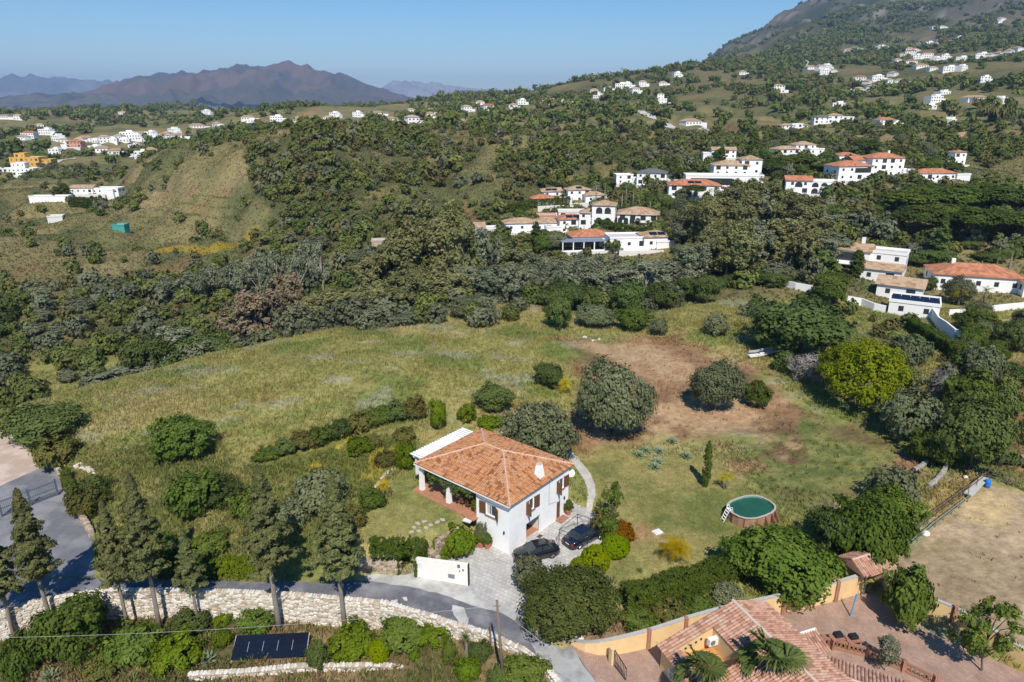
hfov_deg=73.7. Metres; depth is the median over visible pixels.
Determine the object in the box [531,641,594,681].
road end
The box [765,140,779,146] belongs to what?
garden tree
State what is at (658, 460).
agave plant
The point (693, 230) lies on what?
gum tree
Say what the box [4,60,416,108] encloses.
brown mountain
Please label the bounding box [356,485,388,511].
bush
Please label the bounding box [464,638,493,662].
bush
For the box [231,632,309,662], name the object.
solar panel array
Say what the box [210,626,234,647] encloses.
bush
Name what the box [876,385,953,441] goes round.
bush
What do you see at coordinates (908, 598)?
drooping tree
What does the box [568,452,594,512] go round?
path
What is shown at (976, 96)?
house
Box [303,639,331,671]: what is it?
bush
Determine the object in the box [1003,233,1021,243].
shrub
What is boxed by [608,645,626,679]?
iron gate
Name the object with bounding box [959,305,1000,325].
garden tree
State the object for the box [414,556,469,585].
gate wall
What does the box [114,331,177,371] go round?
gum tree
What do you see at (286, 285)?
gum tree
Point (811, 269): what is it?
shrub
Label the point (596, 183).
palm tree
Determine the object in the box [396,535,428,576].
clipped hedge
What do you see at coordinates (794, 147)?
villa
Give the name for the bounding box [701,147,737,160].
villa
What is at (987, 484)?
barrel
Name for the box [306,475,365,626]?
conifer
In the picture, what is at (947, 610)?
yellow wall
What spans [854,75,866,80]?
house
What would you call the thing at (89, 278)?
shrub
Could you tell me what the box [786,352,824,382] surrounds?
dead shrub
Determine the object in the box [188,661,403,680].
stone wall
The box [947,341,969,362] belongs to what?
garden tree
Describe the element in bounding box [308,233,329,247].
shrub
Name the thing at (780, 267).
shrub
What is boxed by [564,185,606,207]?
villa
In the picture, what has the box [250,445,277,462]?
bush
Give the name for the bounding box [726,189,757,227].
gum tree
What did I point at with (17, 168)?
villa
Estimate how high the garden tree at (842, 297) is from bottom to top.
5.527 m
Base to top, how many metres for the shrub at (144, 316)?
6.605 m
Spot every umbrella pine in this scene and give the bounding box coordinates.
[762,162,789,169]
[775,154,816,162]
[806,162,831,166]
[850,140,881,148]
[875,187,935,204]
[890,204,952,237]
[899,183,952,202]
[924,201,970,222]
[932,187,990,203]
[949,206,1011,236]
[950,182,1008,191]
[976,186,1023,204]
[986,209,1022,231]
[1011,210,1023,235]
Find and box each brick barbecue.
[827,631,845,650]
[845,632,861,652]
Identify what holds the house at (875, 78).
on the ground at (960, 546)
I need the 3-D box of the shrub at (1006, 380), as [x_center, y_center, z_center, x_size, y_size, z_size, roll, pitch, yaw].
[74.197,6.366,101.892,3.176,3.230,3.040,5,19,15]
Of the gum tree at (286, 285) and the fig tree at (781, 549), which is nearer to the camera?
the fig tree at (781, 549)
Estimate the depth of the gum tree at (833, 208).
207.74 m
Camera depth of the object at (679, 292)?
145.01 m
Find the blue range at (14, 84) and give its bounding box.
[0,73,221,107]
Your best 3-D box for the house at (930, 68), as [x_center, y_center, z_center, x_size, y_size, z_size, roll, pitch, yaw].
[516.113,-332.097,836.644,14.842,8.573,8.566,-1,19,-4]
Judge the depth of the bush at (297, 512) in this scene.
65.60 m
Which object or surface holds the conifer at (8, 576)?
on the ground at (960, 546)
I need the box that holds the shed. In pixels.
[111,223,130,232]
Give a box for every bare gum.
[86,286,101,293]
[152,275,179,301]
[165,280,181,294]
[168,278,189,288]
[182,270,203,291]
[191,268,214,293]
[203,263,219,296]
[212,266,227,289]
[219,261,236,292]
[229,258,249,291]
[242,254,256,286]
[246,256,271,292]
[254,251,279,289]
[268,250,286,276]
[272,252,294,276]
[285,241,314,284]
[299,237,317,277]
[312,240,329,288]
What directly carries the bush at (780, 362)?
on the ground at (960, 546)
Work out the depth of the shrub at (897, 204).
207.76 m
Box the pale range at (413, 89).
[381,80,508,97]
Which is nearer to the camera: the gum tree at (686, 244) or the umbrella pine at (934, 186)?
the gum tree at (686, 244)
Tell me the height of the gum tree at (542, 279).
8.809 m
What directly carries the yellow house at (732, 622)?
on the ground at (960, 546)
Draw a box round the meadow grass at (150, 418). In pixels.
[0,302,1023,681]
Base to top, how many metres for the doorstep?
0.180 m
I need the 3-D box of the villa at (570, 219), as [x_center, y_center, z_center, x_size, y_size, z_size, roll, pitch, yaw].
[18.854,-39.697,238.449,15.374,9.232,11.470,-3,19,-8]
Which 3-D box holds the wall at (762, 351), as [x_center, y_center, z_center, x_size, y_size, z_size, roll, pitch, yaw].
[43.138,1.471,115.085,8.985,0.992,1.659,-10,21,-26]
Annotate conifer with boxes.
[0,545,25,637]
[5,487,64,614]
[89,500,132,627]
[114,473,175,628]
[171,529,208,614]
[237,464,302,631]
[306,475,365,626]
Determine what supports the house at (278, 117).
on the ground at (960, 546)
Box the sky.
[0,0,806,90]
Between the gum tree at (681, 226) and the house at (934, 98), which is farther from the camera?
the house at (934, 98)
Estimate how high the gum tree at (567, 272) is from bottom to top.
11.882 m
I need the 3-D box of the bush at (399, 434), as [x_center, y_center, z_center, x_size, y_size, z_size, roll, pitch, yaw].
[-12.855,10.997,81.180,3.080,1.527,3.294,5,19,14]
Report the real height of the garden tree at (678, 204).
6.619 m
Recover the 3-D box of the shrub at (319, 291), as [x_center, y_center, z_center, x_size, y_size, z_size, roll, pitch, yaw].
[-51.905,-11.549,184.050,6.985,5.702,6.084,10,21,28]
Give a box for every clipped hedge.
[58,466,82,514]
[155,553,219,579]
[215,553,259,579]
[368,535,405,558]
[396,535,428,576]
[505,196,570,211]
[591,219,667,232]
[616,552,745,613]
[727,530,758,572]
[906,317,976,361]
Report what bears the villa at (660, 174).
on the ground at (960, 546)
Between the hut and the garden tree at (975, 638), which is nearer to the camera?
the garden tree at (975, 638)
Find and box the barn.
[28,194,72,202]
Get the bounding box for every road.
[0,575,595,681]
[635,110,674,128]
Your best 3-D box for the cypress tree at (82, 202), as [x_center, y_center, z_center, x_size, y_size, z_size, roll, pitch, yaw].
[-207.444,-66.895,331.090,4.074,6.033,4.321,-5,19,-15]
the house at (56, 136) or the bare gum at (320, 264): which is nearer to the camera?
the bare gum at (320, 264)
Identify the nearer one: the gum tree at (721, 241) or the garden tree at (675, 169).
the gum tree at (721, 241)
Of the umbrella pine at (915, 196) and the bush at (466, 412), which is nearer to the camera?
the bush at (466, 412)
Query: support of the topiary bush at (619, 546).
on the ground at (960, 546)
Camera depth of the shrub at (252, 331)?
140.46 m
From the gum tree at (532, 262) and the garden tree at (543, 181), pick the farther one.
the garden tree at (543, 181)
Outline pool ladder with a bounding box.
[720,505,732,522]
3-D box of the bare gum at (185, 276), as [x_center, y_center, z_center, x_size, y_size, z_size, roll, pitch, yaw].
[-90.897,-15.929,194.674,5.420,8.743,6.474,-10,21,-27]
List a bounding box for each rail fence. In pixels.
[898,494,969,555]
[917,471,985,526]
[987,468,1023,487]
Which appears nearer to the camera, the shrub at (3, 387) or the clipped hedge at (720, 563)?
the clipped hedge at (720, 563)
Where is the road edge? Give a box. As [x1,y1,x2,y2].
[364,573,519,619]
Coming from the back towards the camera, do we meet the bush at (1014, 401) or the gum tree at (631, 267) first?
the gum tree at (631, 267)
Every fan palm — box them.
[669,644,729,681]
[734,625,812,679]
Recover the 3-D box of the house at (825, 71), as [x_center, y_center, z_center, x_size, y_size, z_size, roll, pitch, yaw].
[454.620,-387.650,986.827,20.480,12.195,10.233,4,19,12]
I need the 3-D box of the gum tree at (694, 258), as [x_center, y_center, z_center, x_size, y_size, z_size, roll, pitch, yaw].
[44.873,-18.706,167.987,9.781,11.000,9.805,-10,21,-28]
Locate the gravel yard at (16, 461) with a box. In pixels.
[0,429,38,485]
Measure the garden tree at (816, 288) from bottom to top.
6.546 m
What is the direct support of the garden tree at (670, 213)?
on the ground at (960, 546)
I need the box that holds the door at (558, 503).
[556,501,559,518]
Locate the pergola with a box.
[410,427,472,475]
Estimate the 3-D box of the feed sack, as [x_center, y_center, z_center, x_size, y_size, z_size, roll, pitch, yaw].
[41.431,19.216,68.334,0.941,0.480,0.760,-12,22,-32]
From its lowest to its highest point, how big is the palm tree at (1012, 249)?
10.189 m
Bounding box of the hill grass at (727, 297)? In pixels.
[0,127,1023,366]
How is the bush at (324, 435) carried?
on the ground at (960, 546)
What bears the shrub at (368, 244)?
on the ground at (960, 546)
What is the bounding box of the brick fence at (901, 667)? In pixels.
[820,634,940,681]
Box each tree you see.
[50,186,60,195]
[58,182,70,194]
[68,196,74,206]
[72,196,78,206]
[76,197,82,207]
[81,197,84,207]
[84,198,89,208]
[89,195,93,206]
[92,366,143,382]
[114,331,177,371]
[145,412,220,462]
[149,325,203,366]
[168,329,233,360]
[216,288,285,337]
[265,272,304,316]
[297,293,326,313]
[317,287,360,315]
[347,252,390,292]
[348,275,372,300]
[365,279,389,306]
[369,242,391,298]
[371,206,428,294]
[382,272,419,308]
[392,206,429,269]
[405,265,459,300]
[407,267,427,291]
[415,196,439,227]
[419,199,474,274]
[428,270,472,298]
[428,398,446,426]
[443,212,484,270]
[444,262,467,275]
[451,265,478,289]
[459,628,470,657]
[463,227,493,272]
[463,235,477,265]
[469,264,510,303]
[477,265,488,271]
[485,234,503,273]
[488,236,526,280]
[489,266,518,298]
[491,232,509,243]
[498,400,583,459]
[501,262,527,301]
[513,209,524,216]
[516,265,539,295]
[517,269,556,289]
[521,201,533,210]
[522,250,548,272]
[530,229,551,236]
[533,236,551,251]
[534,285,581,306]
[536,249,568,269]
[536,254,550,270]
[537,179,548,185]
[543,257,574,278]
[546,230,565,249]
[548,276,588,305]
[552,261,584,307]
[557,377,572,392]
[559,254,574,261]
[566,179,585,186]
[569,252,594,283]
[574,283,610,310]
[575,353,658,437]
[578,253,616,285]
[581,255,627,295]
[592,180,600,201]
[595,481,623,517]
[599,278,621,294]
[600,178,615,183]
[600,179,608,199]
[608,278,648,310]
[616,189,627,206]
[617,260,631,282]
[619,182,634,194]
[621,181,631,204]
[622,263,652,287]
[626,260,665,286]
[628,184,637,206]
[635,259,675,283]
[642,192,658,203]
[644,280,682,308]
[656,220,667,228]
[657,255,675,261]
[660,196,673,209]
[660,208,677,221]
[662,157,679,167]
[665,261,688,281]
[667,228,685,243]
[668,215,690,243]
[670,198,687,212]
[670,242,680,252]
[671,168,679,175]
[672,243,711,278]
[672,276,695,298]
[673,243,692,260]
[676,187,691,198]
[677,169,689,176]
[677,268,704,284]
[682,202,695,221]
[683,199,700,205]
[686,184,705,199]
[686,188,720,242]
[686,357,748,410]
[689,230,719,271]
[690,272,722,301]
[696,191,729,242]
[697,218,739,241]
[701,440,712,487]
[708,219,742,273]
[711,148,723,159]
[711,186,738,223]
[716,273,755,286]
[717,145,726,160]
[717,471,733,488]
[717,520,848,611]
[718,277,729,287]
[721,186,740,205]
[721,218,765,270]
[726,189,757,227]
[733,217,777,270]
[736,176,770,224]
[745,271,775,283]
[745,295,859,353]
[746,129,761,153]
[754,186,776,225]
[757,272,796,288]
[758,149,771,159]
[762,218,791,260]
[764,158,780,168]
[764,179,792,222]
[764,216,805,250]
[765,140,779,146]
[770,170,782,179]
[778,191,818,221]
[787,127,794,134]
[789,220,823,260]
[793,203,833,229]
[795,222,821,243]
[797,166,809,173]
[805,504,859,558]
[809,272,846,299]
[813,272,851,285]
[814,334,914,408]
[815,207,840,228]
[816,152,837,159]
[817,227,847,238]
[817,232,855,256]
[818,286,840,305]
[819,284,847,303]
[824,203,846,214]
[829,491,919,565]
[833,272,853,279]
[835,213,859,222]
[848,206,880,217]
[848,250,866,277]
[853,178,871,186]
[867,204,890,215]
[871,134,879,140]
[874,217,912,231]
[877,633,905,670]
[879,561,938,631]
[881,240,899,247]
[890,147,906,154]
[894,133,910,143]
[905,221,924,232]
[908,255,930,264]
[909,221,934,231]
[912,249,958,263]
[919,160,942,168]
[923,141,933,148]
[924,147,939,156]
[924,277,938,289]
[930,157,942,161]
[931,388,1023,470]
[940,274,980,301]
[943,161,963,167]
[946,595,1023,670]
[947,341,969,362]
[950,287,969,305]
[951,311,973,321]
[953,339,977,349]
[955,327,990,346]
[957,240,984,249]
[959,299,995,314]
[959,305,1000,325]
[959,322,991,336]
[968,250,1010,261]
[975,319,994,340]
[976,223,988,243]
[979,285,991,302]
[981,338,1012,357]
[990,250,1010,264]
[990,320,1019,348]
[991,248,1016,256]
[998,320,1023,350]
[998,352,1008,359]
[1001,243,1023,269]
[1003,337,1023,349]
[1011,307,1023,321]
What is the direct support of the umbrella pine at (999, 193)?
on the ground at (960, 546)
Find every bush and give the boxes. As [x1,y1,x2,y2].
[0,399,91,446]
[0,638,37,681]
[5,587,109,668]
[27,432,81,468]
[62,482,112,517]
[74,475,114,499]
[79,653,123,681]
[85,615,166,669]
[145,624,205,677]
[153,528,179,557]
[162,465,228,519]
[163,606,211,636]
[190,526,230,556]
[202,470,243,508]
[210,613,234,627]
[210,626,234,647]
[224,485,252,518]
[233,606,274,634]
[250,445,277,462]
[272,436,295,455]
[274,491,309,534]
[289,429,317,448]
[292,466,353,512]
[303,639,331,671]
[309,423,336,445]
[326,614,375,662]
[328,417,354,438]
[343,503,368,527]
[346,410,372,433]
[346,435,375,456]
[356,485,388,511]
[366,403,392,426]
[366,433,381,448]
[368,638,389,663]
[374,448,395,467]
[377,614,423,653]
[384,397,407,419]
[391,426,415,442]
[393,440,416,469]
[401,393,428,419]
[408,645,420,661]
[416,622,453,650]
[431,544,455,559]
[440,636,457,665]
[443,521,478,557]
[448,294,487,315]
[453,654,481,681]
[456,402,476,422]
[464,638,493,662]
[470,381,517,411]
[473,521,487,536]
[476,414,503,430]
[487,662,507,681]
[500,652,552,681]
[512,550,547,589]
[517,561,621,641]
[533,361,564,385]
[542,292,573,329]
[570,556,590,566]
[575,302,617,325]
[580,544,610,574]
[588,508,611,530]
[595,513,620,538]
[601,533,630,559]
[610,519,636,542]
[612,303,654,329]
[619,605,657,632]
[647,596,690,624]
[648,317,668,333]
[679,587,718,612]
[702,312,730,336]
[711,579,745,606]
[741,380,774,406]
[772,350,795,370]
[857,481,934,536]
[864,461,922,501]
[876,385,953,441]
[886,334,934,364]
[893,364,918,385]
[906,426,954,464]
[940,368,1007,415]
[960,344,1009,380]
[994,383,1023,416]
[1000,361,1023,386]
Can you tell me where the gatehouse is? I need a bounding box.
[837,548,896,594]
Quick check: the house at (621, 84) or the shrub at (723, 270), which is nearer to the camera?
the shrub at (723, 270)
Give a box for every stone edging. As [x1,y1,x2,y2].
[913,459,928,470]
[926,462,948,487]
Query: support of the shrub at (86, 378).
on the ground at (960, 546)
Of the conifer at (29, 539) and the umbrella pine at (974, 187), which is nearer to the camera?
the conifer at (29, 539)
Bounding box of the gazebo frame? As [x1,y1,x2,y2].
[558,514,602,546]
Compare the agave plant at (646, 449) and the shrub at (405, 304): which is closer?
the agave plant at (646, 449)
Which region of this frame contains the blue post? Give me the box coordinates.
[850,594,857,616]
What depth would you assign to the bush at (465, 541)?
64.11 m
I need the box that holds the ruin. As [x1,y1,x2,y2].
[371,238,384,247]
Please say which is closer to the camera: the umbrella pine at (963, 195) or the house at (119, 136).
the umbrella pine at (963, 195)
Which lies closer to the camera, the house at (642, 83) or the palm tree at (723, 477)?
the palm tree at (723, 477)
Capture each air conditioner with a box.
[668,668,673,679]
[707,635,718,646]
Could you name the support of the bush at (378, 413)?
on the ground at (960, 546)
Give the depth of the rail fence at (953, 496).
73.17 m
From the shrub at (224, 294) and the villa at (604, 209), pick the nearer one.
the shrub at (224, 294)
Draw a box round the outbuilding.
[536,213,556,217]
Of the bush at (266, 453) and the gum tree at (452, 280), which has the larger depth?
the gum tree at (452, 280)
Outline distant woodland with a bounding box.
[0,0,1023,175]
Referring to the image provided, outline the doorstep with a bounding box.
[556,515,567,522]
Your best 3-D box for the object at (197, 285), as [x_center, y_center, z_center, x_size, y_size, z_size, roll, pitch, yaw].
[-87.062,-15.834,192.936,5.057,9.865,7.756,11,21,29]
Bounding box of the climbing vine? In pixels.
[426,472,473,497]
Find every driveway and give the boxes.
[0,441,94,576]
[445,501,616,617]
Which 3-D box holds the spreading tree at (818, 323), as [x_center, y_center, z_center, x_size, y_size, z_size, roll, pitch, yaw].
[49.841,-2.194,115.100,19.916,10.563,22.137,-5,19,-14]
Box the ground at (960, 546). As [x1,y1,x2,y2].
[0,0,1023,681]
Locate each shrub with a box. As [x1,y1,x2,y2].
[0,295,21,316]
[0,304,18,322]
[0,319,9,337]
[0,351,28,379]
[0,377,9,386]
[0,384,16,409]
[0,385,10,403]
[7,372,31,387]
[7,374,50,404]
[8,338,34,352]
[9,289,31,306]
[21,321,44,335]
[28,283,54,299]
[29,306,55,321]
[29,329,68,349]
[30,291,57,310]
[45,322,66,334]
[46,344,71,369]
[56,368,77,382]
[58,312,92,336]
[58,349,92,368]
[63,295,94,314]
[72,347,108,368]
[76,369,108,388]
[77,266,104,287]
[77,364,105,380]
[86,332,123,354]
[87,292,100,305]
[100,276,121,293]
[103,302,128,325]
[107,289,118,305]
[110,298,133,313]
[112,283,140,301]
[117,278,128,285]
[119,332,133,347]
[122,278,148,297]
[128,306,159,333]
[130,274,147,295]
[134,270,155,279]
[145,315,170,332]
[160,351,190,365]
[164,320,184,330]
[174,286,195,302]
[177,338,213,361]
[185,313,215,335]
[187,261,205,273]
[210,288,233,301]
[214,309,232,320]
[218,343,240,350]
[224,299,235,312]
[228,334,250,347]
[246,330,256,340]
[249,330,274,346]
[251,327,279,344]
[268,230,290,243]
[268,302,312,337]
[293,312,321,331]
[298,257,315,273]
[303,277,320,294]
[304,273,321,281]
[306,288,325,301]
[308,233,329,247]
[310,179,330,190]
[313,220,333,237]
[315,299,347,328]
[317,320,333,329]
[320,263,333,275]
[332,296,369,326]
[335,270,357,287]
[343,245,355,261]
[345,247,362,261]
[346,219,377,242]
[351,310,381,330]
[352,306,384,325]
[356,245,376,261]
[359,243,376,259]
[368,294,396,318]
[374,478,390,493]
[380,312,400,327]
[394,306,416,324]
[396,302,415,312]
[401,289,419,306]
[410,305,429,323]
[414,290,447,311]
[422,303,447,323]
[427,303,447,318]
[442,288,466,308]
[460,286,475,294]
[462,299,487,321]
[466,303,500,327]
[474,289,490,301]
[477,293,496,310]
[500,302,521,321]
[510,294,529,309]
[520,279,544,305]
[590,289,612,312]
[599,283,611,292]
[603,239,623,251]
[621,256,635,265]
[641,295,658,311]
[657,533,692,562]
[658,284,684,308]
[708,266,733,273]
[726,269,758,289]
[752,258,771,272]
[761,259,794,275]
[773,246,800,267]
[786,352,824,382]
[790,246,817,266]
[796,257,823,283]
[798,248,838,273]
[823,260,842,272]
[826,217,849,236]
[834,214,847,232]
[842,196,862,206]
[849,211,875,235]
[869,239,887,246]
[871,216,901,240]
[881,201,894,207]
[886,199,909,216]
[891,223,910,234]
[893,230,914,247]
[902,239,924,256]
[903,356,919,365]
[912,226,935,245]
[917,379,934,395]
[919,228,953,240]
[920,235,938,250]
[924,367,957,401]
[930,220,956,227]
[934,362,960,376]
[935,198,957,204]
[949,225,962,240]
[952,222,969,230]
[952,352,964,367]
[955,224,987,243]
[962,203,984,205]
[985,203,1011,222]
[994,224,1018,234]
[994,367,1011,382]
[997,372,1022,388]
[998,201,1016,210]
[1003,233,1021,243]
[1008,235,1023,258]
[1013,202,1023,210]
[1017,419,1023,429]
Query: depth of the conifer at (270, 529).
55.26 m
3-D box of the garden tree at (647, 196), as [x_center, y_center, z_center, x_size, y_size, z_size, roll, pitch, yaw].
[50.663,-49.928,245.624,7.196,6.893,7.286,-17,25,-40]
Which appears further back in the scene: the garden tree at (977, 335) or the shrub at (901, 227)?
the shrub at (901, 227)
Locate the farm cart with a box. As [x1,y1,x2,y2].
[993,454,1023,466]
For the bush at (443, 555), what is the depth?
64.29 m
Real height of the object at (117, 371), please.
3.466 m
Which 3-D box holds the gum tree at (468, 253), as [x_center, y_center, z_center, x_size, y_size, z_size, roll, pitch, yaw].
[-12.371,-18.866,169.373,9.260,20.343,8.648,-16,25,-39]
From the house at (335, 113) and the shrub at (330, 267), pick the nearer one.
the shrub at (330, 267)
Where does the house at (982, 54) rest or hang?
on the ground at (960, 546)
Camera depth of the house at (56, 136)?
628.24 m
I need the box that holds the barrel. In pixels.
[984,479,991,487]
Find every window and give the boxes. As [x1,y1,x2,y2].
[479,500,497,522]
[526,494,539,516]
[556,474,568,495]
[906,289,915,293]
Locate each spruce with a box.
[529,222,543,249]
[927,216,956,263]
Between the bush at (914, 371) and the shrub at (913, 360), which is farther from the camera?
the shrub at (913, 360)
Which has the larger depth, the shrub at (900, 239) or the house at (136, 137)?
the house at (136, 137)
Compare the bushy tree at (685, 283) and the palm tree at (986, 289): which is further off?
the bushy tree at (685, 283)
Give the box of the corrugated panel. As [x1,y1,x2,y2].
[964,476,988,498]
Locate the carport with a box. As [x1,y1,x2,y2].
[557,209,581,214]
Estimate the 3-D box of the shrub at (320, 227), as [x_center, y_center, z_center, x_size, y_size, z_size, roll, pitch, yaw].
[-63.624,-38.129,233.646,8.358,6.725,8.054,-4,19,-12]
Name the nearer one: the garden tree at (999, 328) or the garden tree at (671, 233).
the garden tree at (999, 328)
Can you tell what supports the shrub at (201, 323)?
on the ground at (960, 546)
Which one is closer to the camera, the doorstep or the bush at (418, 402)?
the doorstep
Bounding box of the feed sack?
[921,530,929,536]
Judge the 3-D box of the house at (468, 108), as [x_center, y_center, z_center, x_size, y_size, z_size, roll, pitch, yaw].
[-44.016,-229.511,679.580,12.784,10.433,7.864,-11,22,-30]
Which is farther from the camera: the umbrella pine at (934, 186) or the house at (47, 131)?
the house at (47, 131)
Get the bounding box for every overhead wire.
[0,605,495,637]
[500,608,596,681]
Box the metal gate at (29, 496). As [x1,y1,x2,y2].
[0,479,58,516]
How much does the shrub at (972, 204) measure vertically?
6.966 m
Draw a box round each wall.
[0,587,561,681]
[50,459,93,537]
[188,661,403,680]
[354,558,401,573]
[370,468,395,492]
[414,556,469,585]
[419,540,440,558]
[434,526,458,555]
[571,574,860,654]
[746,346,786,357]
[781,280,812,291]
[848,296,885,312]
[884,575,1023,666]
[930,308,961,339]
[948,302,1023,314]
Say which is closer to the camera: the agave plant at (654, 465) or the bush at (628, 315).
the agave plant at (654, 465)
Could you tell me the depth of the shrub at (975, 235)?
189.98 m
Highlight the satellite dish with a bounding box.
[569,469,574,476]
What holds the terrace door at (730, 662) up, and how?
in the yellow house at (732, 622)
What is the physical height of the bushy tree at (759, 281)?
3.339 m
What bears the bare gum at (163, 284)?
on the ground at (960, 546)
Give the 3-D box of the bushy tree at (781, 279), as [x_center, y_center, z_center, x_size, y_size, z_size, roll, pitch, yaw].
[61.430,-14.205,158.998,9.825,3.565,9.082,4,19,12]
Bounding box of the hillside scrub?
[0,113,1023,422]
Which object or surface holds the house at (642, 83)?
on the ground at (960, 546)
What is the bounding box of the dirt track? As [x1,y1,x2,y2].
[957,129,966,137]
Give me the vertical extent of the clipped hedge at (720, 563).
2.749 m
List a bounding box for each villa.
[0,162,40,177]
[8,152,57,166]
[60,140,85,149]
[69,185,125,199]
[412,428,574,554]
[473,222,495,231]
[501,217,533,234]
[530,187,571,211]
[533,217,557,233]
[544,213,578,232]
[560,226,608,255]
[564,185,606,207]
[578,200,659,228]
[604,230,674,256]
[613,173,636,186]
[635,168,677,187]
[657,93,669,103]
[666,177,723,199]
[683,155,763,186]
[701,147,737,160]
[768,141,824,155]
[775,84,788,92]
[776,123,807,129]
[783,175,838,196]
[810,113,853,124]
[823,160,876,184]
[831,152,859,158]
[832,237,910,280]
[843,150,913,174]
[872,117,903,124]
[875,274,927,297]
[905,168,971,182]
[923,258,1023,297]
[948,149,969,166]
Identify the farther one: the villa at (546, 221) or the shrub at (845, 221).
the villa at (546, 221)
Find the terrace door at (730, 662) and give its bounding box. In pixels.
[723,657,738,667]
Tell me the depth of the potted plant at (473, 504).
67.20 m
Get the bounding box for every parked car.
[512,538,559,562]
[562,523,602,549]
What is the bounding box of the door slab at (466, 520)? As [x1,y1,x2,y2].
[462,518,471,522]
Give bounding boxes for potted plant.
[462,493,475,500]
[471,499,475,512]
[475,533,485,547]
[482,533,492,549]
[563,499,574,515]
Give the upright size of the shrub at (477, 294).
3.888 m
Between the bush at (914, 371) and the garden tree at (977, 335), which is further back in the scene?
the garden tree at (977, 335)
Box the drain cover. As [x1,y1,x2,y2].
[651,528,662,535]
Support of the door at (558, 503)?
in the white villa at (520, 489)
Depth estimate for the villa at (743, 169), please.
267.49 m
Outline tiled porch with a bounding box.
[800,628,830,653]
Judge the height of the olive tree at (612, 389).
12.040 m
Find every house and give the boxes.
[0,114,13,119]
[13,114,21,120]
[15,134,31,139]
[20,131,38,138]
[37,127,55,134]
[48,147,63,153]
[50,133,64,141]
[56,138,71,143]
[73,137,88,141]
[76,135,93,138]
[86,144,104,147]
[88,138,98,142]
[92,146,111,152]
[98,135,112,143]
[107,148,133,156]
[110,136,118,144]
[113,134,125,138]
[119,130,135,134]
[119,137,131,142]
[126,133,144,141]
[133,149,143,158]
[144,130,157,135]
[156,133,167,138]
[167,127,181,132]
[168,133,190,138]
[189,123,209,127]
[201,109,212,114]
[212,122,223,126]
[240,115,259,121]
[245,118,257,122]
[270,114,285,121]
[329,111,341,117]
[352,110,364,116]
[373,111,388,115]
[387,116,398,120]
[404,115,422,123]
[460,105,474,111]
[476,100,484,104]
[480,104,493,110]
[509,103,519,108]
[516,98,528,104]
[615,82,629,88]
[625,81,635,87]
[630,87,642,93]
[638,80,648,86]
[657,599,853,681]
[658,81,669,85]
[672,71,682,76]
[679,118,706,127]
[739,70,747,74]
[804,65,814,69]
[814,65,824,70]
[818,68,834,74]
[824,63,833,68]
[830,101,845,105]
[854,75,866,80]
[862,79,872,83]
[869,74,886,81]
[885,78,893,83]
[887,71,898,76]
[905,49,916,54]
[905,59,917,63]
[912,63,928,69]
[913,53,923,58]
[921,52,933,57]
[923,94,945,103]
[925,66,938,71]
[929,103,936,109]
[930,56,941,60]
[933,90,950,94]
[940,53,949,59]
[940,65,955,73]
[945,117,956,125]
[955,55,966,60]
[955,64,967,71]
[960,95,974,102]
[969,95,986,102]
[975,52,986,58]
[978,75,992,82]
[985,53,995,56]
[1004,49,1014,52]
[1012,46,1023,50]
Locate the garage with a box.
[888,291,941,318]
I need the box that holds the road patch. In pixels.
[452,605,468,623]
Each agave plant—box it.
[36,667,62,681]
[197,650,217,667]
[632,449,646,457]
[639,445,652,453]
[649,461,663,470]
[651,456,665,465]
[653,446,664,454]
[665,437,678,444]
[679,451,691,459]
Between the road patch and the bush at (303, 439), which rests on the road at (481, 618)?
the road patch
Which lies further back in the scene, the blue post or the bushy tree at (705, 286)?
the bushy tree at (705, 286)
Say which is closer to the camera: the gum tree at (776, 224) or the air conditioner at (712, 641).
the air conditioner at (712, 641)
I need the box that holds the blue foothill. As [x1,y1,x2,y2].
[0,92,137,109]
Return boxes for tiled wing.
[822,653,908,681]
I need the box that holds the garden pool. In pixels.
[725,495,779,527]
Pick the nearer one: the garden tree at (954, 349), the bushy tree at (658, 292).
the garden tree at (954, 349)
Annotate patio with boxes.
[573,591,1023,681]
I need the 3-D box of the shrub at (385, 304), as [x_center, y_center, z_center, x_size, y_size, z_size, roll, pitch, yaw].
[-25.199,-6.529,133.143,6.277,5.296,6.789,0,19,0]
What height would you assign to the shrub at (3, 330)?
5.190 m
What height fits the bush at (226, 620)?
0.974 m
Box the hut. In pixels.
[46,214,64,223]
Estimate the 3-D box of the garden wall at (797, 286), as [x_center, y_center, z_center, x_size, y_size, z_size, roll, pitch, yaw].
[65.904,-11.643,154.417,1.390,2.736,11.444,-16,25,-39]
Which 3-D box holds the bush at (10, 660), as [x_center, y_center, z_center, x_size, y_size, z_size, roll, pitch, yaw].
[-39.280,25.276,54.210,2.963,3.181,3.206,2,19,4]
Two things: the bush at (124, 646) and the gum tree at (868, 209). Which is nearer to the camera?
the bush at (124, 646)
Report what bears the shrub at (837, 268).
on the ground at (960, 546)
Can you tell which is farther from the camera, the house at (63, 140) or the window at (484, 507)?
the house at (63, 140)
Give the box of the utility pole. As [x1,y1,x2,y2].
[493,600,503,674]
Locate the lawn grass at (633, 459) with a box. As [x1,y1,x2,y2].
[358,445,778,591]

